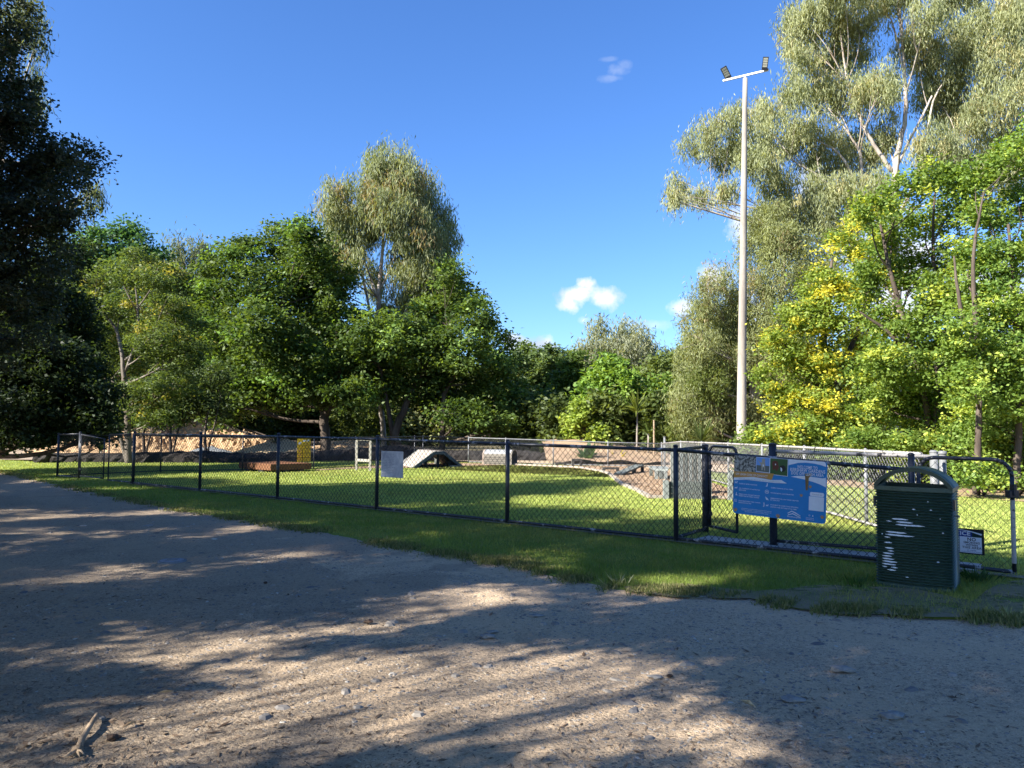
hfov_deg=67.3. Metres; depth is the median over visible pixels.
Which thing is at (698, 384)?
wattle tree
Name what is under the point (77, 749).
fallen stick
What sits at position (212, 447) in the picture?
gravel heap
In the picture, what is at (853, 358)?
woodland
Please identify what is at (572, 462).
dog jump
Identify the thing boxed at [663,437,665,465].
corner stake
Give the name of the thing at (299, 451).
yellow rules sign
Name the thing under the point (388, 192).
gum tree
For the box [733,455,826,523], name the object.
welcome sign
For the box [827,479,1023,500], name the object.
leaf litter strip
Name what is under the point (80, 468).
chain link gate
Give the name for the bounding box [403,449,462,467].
frame ramp
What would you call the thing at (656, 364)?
spreading tree
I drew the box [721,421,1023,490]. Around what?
undergrowth
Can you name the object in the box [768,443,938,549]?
chain link fence
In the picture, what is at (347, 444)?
clay heap
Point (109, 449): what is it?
chain link gate
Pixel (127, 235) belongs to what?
rounded tree
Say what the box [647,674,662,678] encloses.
flat stone
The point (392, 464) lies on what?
faded notice
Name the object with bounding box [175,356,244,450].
sapling
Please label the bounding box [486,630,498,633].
flat stone
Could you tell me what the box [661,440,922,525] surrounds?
chain link fence
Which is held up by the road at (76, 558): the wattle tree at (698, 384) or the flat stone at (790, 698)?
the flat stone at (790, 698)
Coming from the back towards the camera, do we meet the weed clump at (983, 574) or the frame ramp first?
the frame ramp
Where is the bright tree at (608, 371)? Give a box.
[565,349,652,415]
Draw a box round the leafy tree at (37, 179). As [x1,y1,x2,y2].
[0,0,121,375]
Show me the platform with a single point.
(281, 463)
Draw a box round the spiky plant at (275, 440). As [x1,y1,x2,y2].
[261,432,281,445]
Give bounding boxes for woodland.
[22,306,1013,435]
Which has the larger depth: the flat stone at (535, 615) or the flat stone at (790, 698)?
the flat stone at (535, 615)
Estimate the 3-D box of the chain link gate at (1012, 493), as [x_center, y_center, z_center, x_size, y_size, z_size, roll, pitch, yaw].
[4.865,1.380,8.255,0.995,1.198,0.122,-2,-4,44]
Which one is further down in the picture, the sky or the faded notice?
the faded notice
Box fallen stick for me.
[63,712,99,756]
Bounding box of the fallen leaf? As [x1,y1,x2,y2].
[741,700,754,706]
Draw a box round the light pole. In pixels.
[720,57,768,447]
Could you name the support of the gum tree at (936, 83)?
on the ground at (463, 447)
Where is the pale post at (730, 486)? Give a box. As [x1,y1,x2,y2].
[727,470,733,500]
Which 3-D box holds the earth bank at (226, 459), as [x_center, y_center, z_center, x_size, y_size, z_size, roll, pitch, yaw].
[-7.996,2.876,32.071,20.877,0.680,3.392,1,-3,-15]
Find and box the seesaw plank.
[614,464,642,474]
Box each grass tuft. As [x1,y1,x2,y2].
[598,573,632,584]
[968,602,1023,616]
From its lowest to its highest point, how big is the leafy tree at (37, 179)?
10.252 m
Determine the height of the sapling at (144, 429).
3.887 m
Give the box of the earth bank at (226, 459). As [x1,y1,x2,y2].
[50,445,547,462]
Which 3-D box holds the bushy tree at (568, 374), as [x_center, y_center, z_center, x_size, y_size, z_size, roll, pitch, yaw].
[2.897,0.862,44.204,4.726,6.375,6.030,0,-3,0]
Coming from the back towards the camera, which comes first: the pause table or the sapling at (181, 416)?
the sapling at (181, 416)
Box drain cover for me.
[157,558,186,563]
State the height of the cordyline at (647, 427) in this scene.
1.964 m
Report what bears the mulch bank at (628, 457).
on the ground at (463, 447)
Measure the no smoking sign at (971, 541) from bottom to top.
0.271 m
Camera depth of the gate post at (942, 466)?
9.83 m
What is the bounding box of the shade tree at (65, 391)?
[0,229,135,458]
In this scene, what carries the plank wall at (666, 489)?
on the mulch bed
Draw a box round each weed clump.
[827,573,875,586]
[960,564,1006,584]
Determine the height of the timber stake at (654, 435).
1.882 m
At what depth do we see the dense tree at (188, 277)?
40.67 m
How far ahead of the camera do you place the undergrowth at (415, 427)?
54.75 m
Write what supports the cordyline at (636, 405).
on the mulch bank at (628, 457)
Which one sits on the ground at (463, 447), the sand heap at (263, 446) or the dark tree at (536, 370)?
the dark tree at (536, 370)
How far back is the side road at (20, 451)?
36.52 m
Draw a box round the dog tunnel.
[482,449,516,464]
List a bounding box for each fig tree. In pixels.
[176,211,388,450]
[317,252,539,449]
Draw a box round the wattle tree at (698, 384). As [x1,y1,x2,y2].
[660,357,735,460]
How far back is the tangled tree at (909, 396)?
20.20 m
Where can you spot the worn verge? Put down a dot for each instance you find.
(1016, 606)
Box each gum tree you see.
[0,0,115,248]
[157,216,232,339]
[299,130,467,445]
[566,310,672,370]
[656,0,1023,444]
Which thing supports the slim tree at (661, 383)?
on the mulch bank at (628, 457)
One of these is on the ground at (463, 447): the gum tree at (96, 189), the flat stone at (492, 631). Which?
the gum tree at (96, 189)
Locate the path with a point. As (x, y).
(795, 546)
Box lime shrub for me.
[546,394,618,442]
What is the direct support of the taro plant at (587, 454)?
on the mulch bank at (628, 457)
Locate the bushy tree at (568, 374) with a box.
[537,342,601,400]
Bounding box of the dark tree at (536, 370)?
[504,334,587,396]
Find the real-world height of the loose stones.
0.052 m
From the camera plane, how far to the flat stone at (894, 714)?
4.15 m
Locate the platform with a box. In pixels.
[239,461,311,471]
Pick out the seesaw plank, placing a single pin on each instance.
(629, 468)
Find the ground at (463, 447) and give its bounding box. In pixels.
[410,444,623,460]
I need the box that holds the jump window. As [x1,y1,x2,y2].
[355,440,371,470]
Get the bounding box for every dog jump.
[571,459,581,465]
[602,467,618,470]
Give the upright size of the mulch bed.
0.001 m
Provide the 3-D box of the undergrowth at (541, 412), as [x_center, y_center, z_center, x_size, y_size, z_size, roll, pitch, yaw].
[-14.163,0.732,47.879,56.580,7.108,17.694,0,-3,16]
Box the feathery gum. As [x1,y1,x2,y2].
[657,184,851,461]
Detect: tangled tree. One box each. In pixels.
[824,150,1002,482]
[913,112,1023,495]
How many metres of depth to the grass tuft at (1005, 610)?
6.42 m
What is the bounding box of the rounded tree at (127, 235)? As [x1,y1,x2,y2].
[68,212,184,378]
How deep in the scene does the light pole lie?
30.66 m
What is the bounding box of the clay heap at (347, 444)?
[311,440,387,450]
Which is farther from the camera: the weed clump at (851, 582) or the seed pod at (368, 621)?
the weed clump at (851, 582)
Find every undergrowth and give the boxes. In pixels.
[29,362,750,460]
[370,371,535,445]
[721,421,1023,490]
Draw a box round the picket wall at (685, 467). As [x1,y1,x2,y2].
[670,452,701,493]
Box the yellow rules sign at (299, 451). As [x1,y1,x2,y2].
[297,439,310,461]
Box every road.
[0,460,1023,767]
[7,445,47,459]
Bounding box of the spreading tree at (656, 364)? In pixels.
[627,342,725,397]
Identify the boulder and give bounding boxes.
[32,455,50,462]
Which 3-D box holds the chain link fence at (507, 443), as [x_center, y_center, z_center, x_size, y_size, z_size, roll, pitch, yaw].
[-3.609,1.687,14.770,14.676,1.456,0.076,-2,-4,37]
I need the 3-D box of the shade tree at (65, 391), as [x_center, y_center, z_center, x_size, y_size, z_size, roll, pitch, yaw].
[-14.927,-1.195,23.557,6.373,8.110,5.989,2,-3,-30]
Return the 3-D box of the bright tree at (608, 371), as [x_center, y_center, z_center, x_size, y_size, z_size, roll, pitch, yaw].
[4.643,0.970,36.630,3.704,5.385,4.101,3,-4,-45]
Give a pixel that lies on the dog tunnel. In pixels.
(497, 457)
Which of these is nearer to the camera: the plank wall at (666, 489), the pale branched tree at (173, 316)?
the plank wall at (666, 489)
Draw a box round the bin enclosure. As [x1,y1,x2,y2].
[873,466,960,592]
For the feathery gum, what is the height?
12.753 m
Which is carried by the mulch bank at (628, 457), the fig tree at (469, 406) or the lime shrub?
the lime shrub
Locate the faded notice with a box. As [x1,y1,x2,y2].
[381,451,402,477]
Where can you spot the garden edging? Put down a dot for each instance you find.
(639, 491)
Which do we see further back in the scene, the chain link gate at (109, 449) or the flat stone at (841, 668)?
the chain link gate at (109, 449)
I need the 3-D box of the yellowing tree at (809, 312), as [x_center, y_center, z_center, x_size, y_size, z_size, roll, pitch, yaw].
[9.762,-1.624,24.043,6.507,9.399,4.529,0,-3,0]
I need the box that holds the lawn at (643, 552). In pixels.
[0,459,1023,624]
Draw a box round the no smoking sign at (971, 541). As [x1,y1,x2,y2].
[958,528,984,555]
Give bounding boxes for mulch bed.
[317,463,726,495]
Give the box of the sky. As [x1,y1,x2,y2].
[0,0,1023,385]
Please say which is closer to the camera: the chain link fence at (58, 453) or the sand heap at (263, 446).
the chain link fence at (58, 453)
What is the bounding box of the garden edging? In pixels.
[512,463,726,498]
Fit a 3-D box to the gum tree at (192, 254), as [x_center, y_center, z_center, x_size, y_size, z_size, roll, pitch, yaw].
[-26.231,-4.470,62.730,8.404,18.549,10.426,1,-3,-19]
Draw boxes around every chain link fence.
[56,432,81,477]
[59,435,467,474]
[132,431,678,540]
[468,436,661,466]
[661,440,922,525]
[677,448,914,560]
[678,443,708,536]
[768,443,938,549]
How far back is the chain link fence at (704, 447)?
11.12 m
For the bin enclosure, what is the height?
1.172 m
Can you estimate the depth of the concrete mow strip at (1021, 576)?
10.94 m
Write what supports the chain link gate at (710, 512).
attached to the chain link fence at (704, 447)
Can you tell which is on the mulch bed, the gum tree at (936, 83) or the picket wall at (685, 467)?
the picket wall at (685, 467)
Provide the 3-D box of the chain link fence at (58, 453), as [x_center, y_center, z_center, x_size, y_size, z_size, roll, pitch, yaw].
[-12.236,2.000,21.217,0.989,1.381,0.076,-1,-3,26]
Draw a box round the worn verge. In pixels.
[625,580,1023,622]
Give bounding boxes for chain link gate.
[79,434,104,478]
[107,433,132,482]
[708,445,738,533]
[916,456,1018,574]
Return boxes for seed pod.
[106,734,121,741]
[364,619,372,623]
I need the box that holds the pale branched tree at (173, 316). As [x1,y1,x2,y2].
[64,240,218,462]
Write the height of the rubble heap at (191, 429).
2.394 m
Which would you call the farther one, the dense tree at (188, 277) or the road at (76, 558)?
the dense tree at (188, 277)
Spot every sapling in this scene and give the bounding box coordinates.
[122,372,178,450]
[144,364,206,451]
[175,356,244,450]
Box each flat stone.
[479,633,495,638]
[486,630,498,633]
[528,613,544,616]
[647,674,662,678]
[781,694,805,702]
[830,665,854,672]
[879,710,904,719]
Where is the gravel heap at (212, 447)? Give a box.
[192,446,230,452]
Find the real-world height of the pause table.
0.371 m
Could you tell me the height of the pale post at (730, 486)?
0.630 m
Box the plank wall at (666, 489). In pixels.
[663,480,711,498]
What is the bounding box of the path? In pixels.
[697,536,981,569]
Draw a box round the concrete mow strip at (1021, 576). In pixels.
[126,483,1023,577]
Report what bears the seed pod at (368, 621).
on the road at (76, 558)
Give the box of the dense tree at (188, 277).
[66,252,231,433]
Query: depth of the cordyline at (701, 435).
30.80 m
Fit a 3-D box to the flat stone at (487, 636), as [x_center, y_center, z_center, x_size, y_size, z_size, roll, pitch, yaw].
[-0.181,1.860,5.675,0.121,0.038,0.073,0,-3,0]
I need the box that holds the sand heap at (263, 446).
[231,438,317,452]
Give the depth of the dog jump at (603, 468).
25.41 m
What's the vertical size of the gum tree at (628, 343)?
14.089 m
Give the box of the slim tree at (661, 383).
[637,371,683,426]
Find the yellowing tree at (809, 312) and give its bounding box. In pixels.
[729,193,907,456]
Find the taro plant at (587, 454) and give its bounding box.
[573,442,601,464]
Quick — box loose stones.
[0,479,1023,767]
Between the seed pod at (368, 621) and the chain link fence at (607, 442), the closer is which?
the seed pod at (368, 621)
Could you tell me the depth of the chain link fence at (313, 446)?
24.47 m
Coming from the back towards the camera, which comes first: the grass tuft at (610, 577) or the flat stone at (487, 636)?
the grass tuft at (610, 577)
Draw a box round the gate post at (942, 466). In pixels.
[938,451,946,483]
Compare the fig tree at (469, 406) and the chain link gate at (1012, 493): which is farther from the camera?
the fig tree at (469, 406)
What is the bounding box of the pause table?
[648,466,667,479]
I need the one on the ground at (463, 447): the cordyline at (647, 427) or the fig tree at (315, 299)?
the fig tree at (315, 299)
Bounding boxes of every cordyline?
[616,388,656,451]
[630,419,666,452]
[672,415,721,444]
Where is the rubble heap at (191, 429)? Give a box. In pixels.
[27,413,266,452]
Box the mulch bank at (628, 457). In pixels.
[542,439,726,464]
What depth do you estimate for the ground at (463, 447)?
51.97 m
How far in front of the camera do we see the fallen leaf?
4.32 m
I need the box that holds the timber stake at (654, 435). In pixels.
[653,420,654,462]

